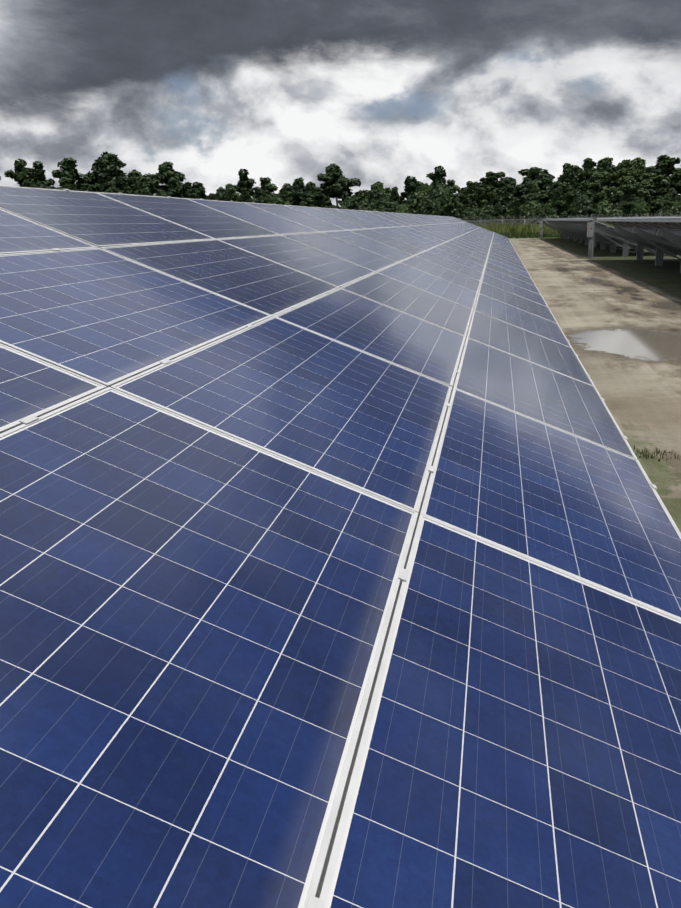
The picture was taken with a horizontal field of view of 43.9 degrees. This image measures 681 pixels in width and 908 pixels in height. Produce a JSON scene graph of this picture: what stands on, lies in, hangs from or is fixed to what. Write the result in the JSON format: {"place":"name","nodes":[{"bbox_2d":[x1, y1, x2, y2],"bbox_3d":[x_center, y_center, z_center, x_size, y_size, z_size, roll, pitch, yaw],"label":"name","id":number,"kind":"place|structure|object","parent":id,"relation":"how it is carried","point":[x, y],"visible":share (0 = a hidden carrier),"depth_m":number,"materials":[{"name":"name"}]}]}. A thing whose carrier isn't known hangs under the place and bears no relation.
{"place":"outdoors","nodes":[
{"label":"outdoors","id":0,"kind":"place"},
{"bbox_2d":[0,0,680,205],"label":"sky","id":1,"kind":"structure","parent":0,"point":[387,92],"materials":[{"name":"grey"}]},
{"bbox_2d":[496,231,573,238],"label":"verge grass","id":2,"kind":"structure","parent":0,"point":[549,234],"depth_m":88.73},
{"bbox_2d":[509,237,680,532],"bbox_3d":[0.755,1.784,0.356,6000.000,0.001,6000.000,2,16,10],"label":"ground","id":3,"kind":"structure","parent":0,"point":[617,315],"depth_m":14.22,"materials":[{"name":"soil"}]},
{"bbox_2d":[4,158,37,186],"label":"tree","id":4,"kind":"object","parent":3,"relation":"on","point":[20,175],"visible":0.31,"depth_m":140.11,"materials":[{"name":"green plant"}]},
{"bbox_2d":[29,160,54,187],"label":"tree","id":5,"kind":"object","parent":3,"relation":"on","point":[39,175],"visible":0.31,"depth_m":141.87,"materials":[{"name":"green plant"}]},
{"bbox_2d":[47,177,78,190],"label":"tree","id":6,"kind":"object","parent":3,"relation":"on","point":[64,182],"visible":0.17,"depth_m":137.21,"materials":[{"name":"green plant"}]},
{"bbox_2d":[51,157,93,190],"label":"tree","id":7,"kind":"object","parent":3,"relation":"on","point":[68,167],"visible":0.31,"depth_m":140.01,"materials":[{"name":"green plant"}]},
{"bbox_2d":[76,157,124,191],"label":"tree","id":8,"kind":"object","parent":3,"relation":"on","point":[100,164],"visible":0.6,"depth_m":142.18,"materials":[{"name":"green plant"}]},
{"bbox_2d":[94,151,126,191],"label":"tree","id":9,"kind":"object","parent":3,"relation":"on","point":[115,160],"visible":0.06,"depth_m":143.45,"materials":[{"name":"green plant"}]},
{"bbox_2d":[95,164,128,192],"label":"tree","id":10,"kind":"object","parent":3,"relation":"on","point":[111,178],"visible":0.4,"depth_m":138.02,"materials":[{"name":"green plant"}]},
{"bbox_2d":[123,169,143,190],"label":"tree","id":11,"kind":"object","parent":3,"relation":"on","point":[133,175],"visible":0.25,"depth_m":145.12,"materials":[{"name":"green plant"}]},
{"bbox_2d":[137,176,167,196],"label":"tree","id":12,"kind":"object","parent":3,"relation":"on","point":[146,181],"visible":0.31,"depth_m":131.52,"materials":[{"name":"green plant"}]},
{"bbox_2d":[143,161,185,196],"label":"tree","id":13,"kind":"object","parent":3,"relation":"on","point":[165,173],"visible":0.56,"depth_m":147.28,"materials":[{"name":"green plant"}]},
{"bbox_2d":[164,177,186,197],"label":"tree","id":14,"kind":"object","parent":3,"relation":"on","point":[174,188],"visible":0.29,"depth_m":133.08,"materials":[{"name":"green plant"}]},
{"bbox_2d":[192,182,208,199],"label":"tree","id":15,"kind":"object","parent":3,"relation":"on","point":[199,188],"visible":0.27,"depth_m":133.18,"materials":[{"name":"green plant"}]},
{"bbox_2d":[231,169,259,201],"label":"tree","id":16,"kind":"object","parent":3,"relation":"on","point":[245,181],"visible":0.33,"depth_m":132.91,"materials":[{"name":"green plant"}]},
{"bbox_2d":[256,177,278,198],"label":"tree","id":17,"kind":"object","parent":3,"relation":"on","point":[265,184],"visible":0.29,"depth_m":140.78,"materials":[{"name":"green plant"}]},
{"bbox_2d":[263,196,290,204],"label":"shrub","id":18,"kind":"object","parent":3,"relation":"on","point":[277,200],"visible":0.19,"depth_m":124.18,"materials":[{"name":"green plant"}]},
{"bbox_2d":[269,183,303,203],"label":"tree","id":19,"kind":"object","parent":3,"relation":"on","point":[287,189],"visible":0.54,"depth_m":141.01,"materials":[{"name":"green plant"}]},
{"bbox_2d":[292,177,304,205],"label":"tree","id":20,"kind":"object","parent":3,"relation":"on","point":[298,184],"visible":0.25,"depth_m":148.37,"materials":[{"name":"green plant"}]},
{"bbox_2d":[295,182,322,205],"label":"tree","id":21,"kind":"object","parent":3,"relation":"on","point":[309,186],"visible":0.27,"depth_m":141.89,"materials":[{"name":"green plant"}]},
{"bbox_2d":[19,189,656,907],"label":"array racking","id":22,"kind":"object","parent":3,"relation":"on","point":[315,901],"visible":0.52,"depth_m":2.07,"materials":[{"name":"metal"}]},
{"bbox_2d":[0,209,97,253],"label":"solar panel","id":23,"kind":"object","parent":22,"relation":"in","point":[19,234],"visible":0.65,"depth_m":4.18,"materials":[{"name":"glass"}]},
{"bbox_2d":[0,343,106,433],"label":"solar panel","id":24,"kind":"object","parent":22,"relation":"in","point":[30,385],"visible":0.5,"depth_m":2.35,"materials":[{"name":"glass"}]},
{"bbox_2d":[0,185,214,247],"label":"solar panel","id":25,"kind":"object","parent":22,"relation":"in","point":[98,220],"visible":0.73,"depth_m":5.28,"materials":[{"name":"glass"}]},
{"bbox_2d":[0,248,271,387],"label":"solar panel","id":26,"kind":"object","parent":22,"relation":"in","point":[103,317],"visible":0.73,"depth_m":3.35,"materials":[{"name":"glass"}]},
{"bbox_2d":[96,192,279,238],"bbox_3d":[-1.225,-2.034,7.293,0.994,0.040,1.954,22,18,4],"label":"solar panel","id":27,"kind":"object","parent":22,"relation":"in","point":[200,218],"visible":0.69,"depth_m":7.13,"materials":[{"name":"glass"}]},
{"bbox_2d":[0,387,417,907],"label":"solar panel","id":28,"kind":"object","parent":22,"relation":"in","point":[194,619],"visible":1,"depth_m":1.44,"materials":[{"name":"glass"}]},
{"bbox_2d":[100,239,338,315],"bbox_3d":[-0.645,-1.145,5.366,0.994,0.040,1.954,22,18,4],"label":"solar panel","id":29,"kind":"object","parent":22,"relation":"in","point":[244,277],"visible":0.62,"depth_m":5.14,"materials":[{"name":"glass"}]},
{"bbox_2d":[187,198,319,234],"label":"solar panel","id":30,"kind":"object","parent":22,"relation":"in","point":[264,219],"visible":0.65,"depth_m":9.03,"materials":[{"name":"glass"}]},
{"bbox_2d":[110,316,451,512],"bbox_3d":[-0.066,-0.256,3.436,0.994,0.041,1.954,22,18,4],"label":"solar panel","id":31,"kind":"object","parent":22,"relation":"in","point":[339,411],"visible":0.79,"depth_m":3.07,"materials":[{"name":"glass"}]},
{"bbox_2d":[244,202,346,231],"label":"solar panel","id":32,"kind":"object","parent":22,"relation":"in","point":[301,218],"visible":0.6,"depth_m":10.92,"materials":[{"name":"glass"}]},
{"bbox_2d":[218,235,374,287],"bbox_3d":[-0.300,-1.661,7.227,0.994,0.042,1.954,22,18,4],"label":"solar panel","id":33,"kind":"object","parent":22,"relation":"in","point":[312,261],"visible":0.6,"depth_m":7.06,"materials":[{"name":"glass"}]},
{"bbox_2d":[285,205,366,229],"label":"solar panel","id":34,"kind":"object","parent":22,"relation":"in","point":[329,218],"visible":0.62,"depth_m":12.80,"materials":[{"name":"glass"}]},
{"bbox_2d":[282,232,397,271],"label":"solar panel","id":35,"kind":"object","parent":22,"relation":"in","point":[349,252],"visible":0.71,"depth_m":8.96,"materials":[{"name":"glass"}]},
{"bbox_2d":[313,207,382,228],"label":"solar panel","id":36,"kind":"object","parent":22,"relation":"in","point":[350,218],"visible":0.62,"depth_m":14.67,"materials":[{"name":"glass"}]},
{"bbox_2d":[337,209,394,227],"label":"solar panel","id":37,"kind":"object","parent":22,"relation":"in","point":[367,218],"visible":0.65,"depth_m":16.57,"materials":[{"name":"glass"}]},
{"bbox_2d":[321,230,413,261],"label":"solar panel","id":38,"kind":"object","parent":22,"relation":"in","point":[373,246],"visible":0.62,"depth_m":10.84,"materials":[{"name":"glass"}]},
{"bbox_2d":[275,288,465,386],"bbox_3d":[0.279,-0.771,5.296,0.994,0.041,1.954,22,18,4],"label":"solar panel","id":39,"kind":"object","parent":22,"relation":"in","point":[395,336],"visible":0.71,"depth_m":5.06,"materials":[{"name":"glass"}]},
{"bbox_2d":[353,210,403,226],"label":"solar panel","id":40,"kind":"object","parent":22,"relation":"in","point":[379,218],"visible":0.69,"depth_m":18.40,"materials":[{"name":"glass"}]},
{"bbox_2d":[349,229,424,255],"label":"solar panel","id":41,"kind":"object","parent":22,"relation":"in","point":[391,242],"visible":0.67,"depth_m":12.73,"materials":[{"name":"glass"}]},
{"bbox_2d":[371,228,432,250],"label":"solar panel","id":42,"kind":"object","parent":22,"relation":"in","point":[403,238],"visible":0.71,"depth_m":14.66,"materials":[{"name":"glass"}]},
{"bbox_2d":[340,272,472,335],"bbox_3d":[0.625,-1.286,7.160,0.994,0.042,1.954,22,18,4],"label":"solar panel","id":43,"kind":"object","parent":22,"relation":"in","point":[416,302],"visible":0.79,"depth_m":6.99,"materials":[{"name":"glass"}]},
{"bbox_2d":[386,227,438,246],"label":"solar panel","id":44,"kind":"object","parent":22,"relation":"in","point":[415,236],"visible":0.6,"depth_m":16.51,"materials":[{"name":"glass"}]},
{"bbox_2d":[398,226,445,243],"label":"solar panel","id":45,"kind":"object","parent":22,"relation":"in","point":[421,234],"visible":0.58,"depth_m":18.41,"materials":[{"name":"glass"}]},
{"bbox_2d":[377,262,477,308],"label":"solar panel","id":46,"kind":"object","parent":22,"relation":"in","point":[432,284],"visible":0.71,"depth_m":8.90,"materials":[{"name":"glass"}]},
{"bbox_2d":[400,256,480,291],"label":"solar panel","id":47,"kind":"object","parent":22,"relation":"in","point":[441,272],"visible":0.73,"depth_m":10.80,"materials":[{"name":"glass"}]},
{"bbox_2d":[415,251,482,280],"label":"solar panel","id":48,"kind":"object","parent":22,"relation":"in","point":[452,265],"visible":0.85,"depth_m":12.66,"materials":[{"name":"glass"}]},
{"bbox_2d":[426,247,484,272],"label":"solar panel","id":49,"kind":"object","parent":22,"relation":"in","point":[456,259],"visible":0.77,"depth_m":14.55,"materials":[{"name":"glass"}]},
{"bbox_2d":[436,244,485,265],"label":"solar panel","id":50,"kind":"object","parent":22,"relation":"in","point":[462,255],"visible":0.69,"depth_m":16.45,"materials":[{"name":"glass"}]},
{"bbox_2d":[442,242,486,260],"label":"solar panel","id":51,"kind":"object","parent":22,"relation":"in","point":[466,251],"visible":0.73,"depth_m":18.32,"materials":[{"name":"glass"}]},
{"bbox_2d":[447,240,487,256],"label":"solar panel","id":52,"kind":"object","parent":22,"relation":"in","point":[468,248],"visible":0.62,"depth_m":20.21,"materials":[{"name":"glass"}]},
{"bbox_2d":[316,514,680,907],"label":"solar panel","id":53,"kind":"object","parent":22,"relation":"in","point":[518,745],"visible":1,"depth_m":1.54,"materials":[{"name":"glass"}]},
{"bbox_2d":[486,258,531,278],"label":"solar panel","id":54,"kind":"object","parent":22,"relation":"in","point":[510,268],"visible":0.69,"depth_m":18.23,"materials":[{"name":"glass"}]},
{"bbox_2d":[485,262,535,285],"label":"solar panel","id":55,"kind":"object","parent":22,"relation":"in","point":[508,272],"visible":0.75,"depth_m":16.36,"materials":[{"name":"glass"}]},
{"bbox_2d":[483,267,540,294],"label":"solar panel","id":56,"kind":"object","parent":22,"relation":"in","point":[511,280],"visible":0.71,"depth_m":14.47,"materials":[{"name":"glass"}]},
{"bbox_2d":[481,273,547,306],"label":"solar panel","id":57,"kind":"object","parent":22,"relation":"in","point":[513,289],"visible":0.65,"depth_m":12.60,"materials":[{"name":"glass"}]},
{"bbox_2d":[477,282,557,323],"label":"solar panel","id":58,"kind":"object","parent":22,"relation":"in","point":[519,302],"visible":0.77,"depth_m":10.71,"materials":[{"name":"glass"}]},
{"bbox_2d":[473,293,570,346],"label":"solar panel","id":59,"kind":"object","parent":22,"relation":"in","point":[515,316],"visible":0.71,"depth_m":8.82,"materials":[{"name":"glass"}]},
{"bbox_2d":[465,310,594,385],"bbox_3d":[1.550,-0.912,7.090,0.994,0.040,1.954,22,18,4],"label":"solar panel","id":60,"kind":"object","parent":22,"relation":"in","point":[525,344],"visible":0.71,"depth_m":6.92,"materials":[{"name":"glass"}]},
{"bbox_2d":[451,337,637,459],"bbox_3d":[1.205,-0.397,5.230,0.994,0.043,1.954,22,18,4],"label":"solar panel","id":61,"kind":"object","parent":22,"relation":"in","point":[563,402],"visible":0.79,"depth_m":4.99,"materials":[{"name":"glass"}]},
{"bbox_2d":[416,387,680,618],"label":"solar panel","id":62,"kind":"object","parent":22,"relation":"in","point":[558,499],"visible":0.85,"depth_m":3.06,"materials":[{"name":"glass"}]},
{"bbox_2d":[317,163,360,205],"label":"tree","id":63,"kind":"object","parent":3,"relation":"on","point":[336,184],"visible":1,"depth_m":147.61,"materials":[{"name":"green plant"}]},
{"bbox_2d":[354,198,378,211],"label":"shrub","id":64,"kind":"object","parent":3,"relation":"on","point":[364,204],"visible":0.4,"depth_m":124.42,"materials":[{"name":"green plant"}]},
{"bbox_2d":[368,197,399,212],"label":"shrub","id":65,"kind":"object","parent":3,"relation":"on","point":[383,204],"visible":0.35,"depth_m":124.69,"materials":[{"name":"green plant"}]},
{"bbox_2d":[391,202,417,213],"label":"shrub","id":66,"kind":"object","parent":3,"relation":"on","point":[403,207],"visible":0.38,"depth_m":123.78,"materials":[{"name":"green plant"}]},
{"bbox_2d":[400,176,423,201],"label":"tree","id":67,"kind":"object","parent":3,"relation":"on","point":[411,184],"visible":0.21,"depth_m":140.60,"materials":[{"name":"green plant"}]},
{"bbox_2d":[407,183,434,210],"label":"tree","id":68,"kind":"object","parent":3,"relation":"on","point":[421,192],"visible":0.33,"depth_m":130.92,"materials":[{"name":"green plant"}]},
{"bbox_2d":[423,181,461,217],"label":"shrub","id":69,"kind":"object","parent":3,"relation":"on","point":[441,199],"visible":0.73,"depth_m":121.27,"materials":[{"name":"green plant"}]},
{"bbox_2d":[426,165,463,210],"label":"tree","id":70,"kind":"object","parent":3,"relation":"on","point":[438,175],"visible":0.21,"depth_m":133.67,"materials":[{"name":"green plant"}]},
{"bbox_2d":[452,208,478,224],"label":"shrub","id":71,"kind":"object","parent":3,"relation":"on","point":[465,212],"visible":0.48,"depth_m":121.99,"materials":[{"name":"green plant"}]},
{"bbox_2d":[460,181,480,211],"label":"tree","id":72,"kind":"object","parent":3,"relation":"on","point":[468,193],"visible":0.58,"depth_m":130.97,"materials":[{"name":"green plant"}]},
{"bbox_2d":[473,187,488,207],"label":"tree","id":73,"kind":"object","parent":3,"relation":"on","point":[480,191],"visible":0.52,"depth_m":133.03,"materials":[{"name":"green plant"}]},
{"bbox_2d":[474,171,505,203],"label":"tree","id":74,"kind":"object","parent":3,"relation":"on","point":[490,181],"visible":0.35,"depth_m":135.55,"materials":[{"name":"green plant"}]},
{"bbox_2d":[492,187,510,211],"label":"tree","id":75,"kind":"object","parent":3,"relation":"on","point":[503,194],"visible":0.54,"depth_m":126.23,"materials":[{"name":"green plant"}]},
{"bbox_2d":[496,179,523,204],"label":"tree","id":76,"kind":"object","parent":3,"relation":"on","point":[502,183],"visible":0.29,"depth_m":130.92,"materials":[{"name":"green plant"}]},
{"bbox_2d":[503,197,523,222],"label":"tree","id":77,"kind":"object","parent":3,"relation":"on","point":[514,201],"visible":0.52,"depth_m":121.89,"materials":[{"name":"green plant"}]},
{"bbox_2d":[504,204,531,226],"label":"shrub","id":78,"kind":"object","parent":3,"relation":"on","point":[517,214],"visible":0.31,"depth_m":121.98,"materials":[{"name":"green plant"}]},
{"bbox_2d":[511,177,531,201],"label":"tree","id":79,"kind":"object","parent":3,"relation":"on","point":[525,181],"visible":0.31,"depth_m":131.57,"materials":[{"name":"green plant"}]},
{"bbox_2d":[511,167,538,198],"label":"tree","id":80,"kind":"object","parent":3,"relation":"on","point":[531,172],"visible":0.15,"depth_m":136.63,"materials":[{"name":"green plant"}]},
{"bbox_2d":[516,200,549,224],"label":"shrub","id":81,"kind":"object","parent":3,"relation":"on","point":[537,207],"visible":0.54,"depth_m":120.64,"materials":[{"name":"green plant"}]},
{"bbox_2d":[521,184,548,204],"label":"tree","id":82,"kind":"object","parent":3,"relation":"on","point":[535,189],"visible":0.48,"depth_m":125.11,"materials":[{"name":"green plant"}]},
{"bbox_2d":[519,172,563,200],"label":"tree","id":83,"kind":"object","parent":3,"relation":"on","point":[544,182],"visible":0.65,"depth_m":128.31,"materials":[{"name":"green plant"}]},
{"bbox_2d":[474,222,616,233],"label":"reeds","id":84,"kind":"object","parent":3,"relation":"on","point":[519,228],"visible":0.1,"depth_m":108.75,"materials":[{"name":"plant"}]},
{"bbox_2d":[550,186,566,217],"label":"tree","id":85,"kind":"object","parent":3,"relation":"on","point":[556,193],"visible":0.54,"depth_m":121.78,"materials":[{"name":"green plant"}]},
{"bbox_2d":[560,187,575,212],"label":"tree","id":86,"kind":"object","parent":3,"relation":"on","point":[569,199],"visible":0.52,"depth_m":121.20,"materials":[{"name":"green plant"}]},
{"bbox_2d":[558,163,578,191],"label":"tree","id":87,"kind":"object","parent":3,"relation":"on","point":[566,178],"visible":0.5,"depth_m":129.68,"materials":[{"name":"green plant"}]},
{"bbox_2d":[459,213,677,225],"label":"perimeter fence","id":88,"kind":"object","parent":3,"relation":"on","point":[527,221],"visible":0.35,"depth_m":117.84,"materials":[{"name":"metal"}]},
{"bbox_2d":[566,194,594,218],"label":"shrub","id":89,"kind":"object","parent":3,"relation":"on","point":[581,200],"visible":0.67,"depth_m":118.67,"materials":[{"name":"green plant"}]},
{"bbox_2d":[576,158,596,181],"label":"tree","id":90,"kind":"object","parent":3,"relation":"on","point":[588,164],"visible":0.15,"depth_m":142.70,"materials":[{"name":"green plant"}]},
{"bbox_2d":[587,219,594,258],"bbox_3d":[11.592,-9.841,39.293,0.320,2.080,0.500,2,16,10],"label":"combiner box","id":91,"kind":"object","parent":3,"relation":"on","point":[590,229],"visible":0.85,"depth_m":39.05,"materials":[{"name":"metal"}]},
{"bbox_2d":[579,173,607,189],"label":"tree","id":92,"kind":"object","parent":3,"relation":"on","point":[595,177],"visible":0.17,"depth_m":128.60,"materials":[{"name":"green plant"}]},
{"bbox_2d":[543,218,655,255],"bbox_3d":[17.585,-15.926,61.037,3.758,2.125,43.284,2,16,10],"label":"solar panel array","id":93,"kind":"object","parent":3,"relation":"on","point":[603,238],"visible":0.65,"depth_m":49.99,"materials":[{"name":"metal"}]},
{"bbox_2d":[584,157,616,192],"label":"tree","id":94,"kind":"object","parent":3,"relation":"on","point":[605,164],"visible":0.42,"depth_m":141.30,"materials":[{"name":"green plant"}]},
{"bbox_2d":[590,181,610,201],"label":"tree","id":95,"kind":"object","parent":3,"relation":"on","point":[596,186],"visible":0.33,"depth_m":123.50,"materials":[{"name":"green plant"}]},
{"bbox_2d":[592,199,619,223],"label":"shrub","id":96,"kind":"object","parent":3,"relation":"on","point":[608,207],"visible":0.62,"depth_m":117.68,"materials":[{"name":"green plant"}]},
{"bbox_2d":[612,200,631,217],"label":"shrub","id":97,"kind":"object","parent":3,"relation":"on","point":[621,207],"visible":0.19,"depth_m":119.53,"materials":[{"name":"green plant"}]},
{"bbox_2d":[599,159,654,192],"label":"tree","id":98,"kind":"object","parent":3,"relation":"on","point":[623,171],"visible":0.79,"depth_m":128.20,"materials":[{"name":"green plant"}]},
{"bbox_2d":[608,176,648,197],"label":"tree","id":99,"kind":"object","parent":3,"relation":"on","point":[629,185],"visible":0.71,"depth_m":121.68,"materials":[{"name":"green plant"}]},
{"bbox_2d":[624,199,650,216],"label":"shrub","id":100,"kind":"object","parent":3,"relation":"on","point":[639,206],"visible":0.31,"depth_m":118.64,"materials":[{"name":"green plant"}]},
{"bbox_2d":[596,216,680,272],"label":"array racking","id":101,"kind":"object","parent":3,"relation":"on","point":[667,242],"visible":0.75,"depth_m":32.38,"materials":[{"name":"metal"}]},
{"bbox_2d":[630,157,655,172],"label":"tree","id":102,"kind":"object","parent":3,"relation":"on","point":[639,163],"visible":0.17,"depth_m":140.52,"materials":[{"name":"green plant"}]},
{"bbox_2d":[633,445,679,461],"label":"grass tufts","id":103,"kind":"object","parent":3,"relation":"on","point":[657,452],"visible":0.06,"depth_m":6.71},
{"bbox_2d":[646,172,668,199],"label":"tree","id":104,"kind":"object","parent":3,"relation":"on","point":[654,177],"visible":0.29,"depth_m":133.51,"materials":[{"name":"green plant"}]},
{"bbox_2d":[649,196,671,212],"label":"tree","id":105,"kind":"object","parent":3,"relation":"on","point":[656,203],"visible":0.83,"depth_m":120.67,"materials":[{"name":"green plant"}]},
{"bbox_2d":[651,155,680,195],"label":"tree","id":106,"kind":"object","parent":3,"relation":"on","point":[664,166],"visible":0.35,"depth_m":139.41,"materials":[{"name":"green plant"}]},
{"bbox_2d":[658,168,680,196],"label":"tree","id":107,"kind":"object","parent":3,"relation":"on","point":[675,179],"visible":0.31,"depth_m":131.44,"materials":[{"name":"green plant"}]},
{"bbox_2d":[666,201,680,216],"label":"shrub","id":108,"kind":"object","parent":3,"relation":"on","point":[674,209],"visible":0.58,"depth_m":116.98,"materials":[{"name":"green plant"}]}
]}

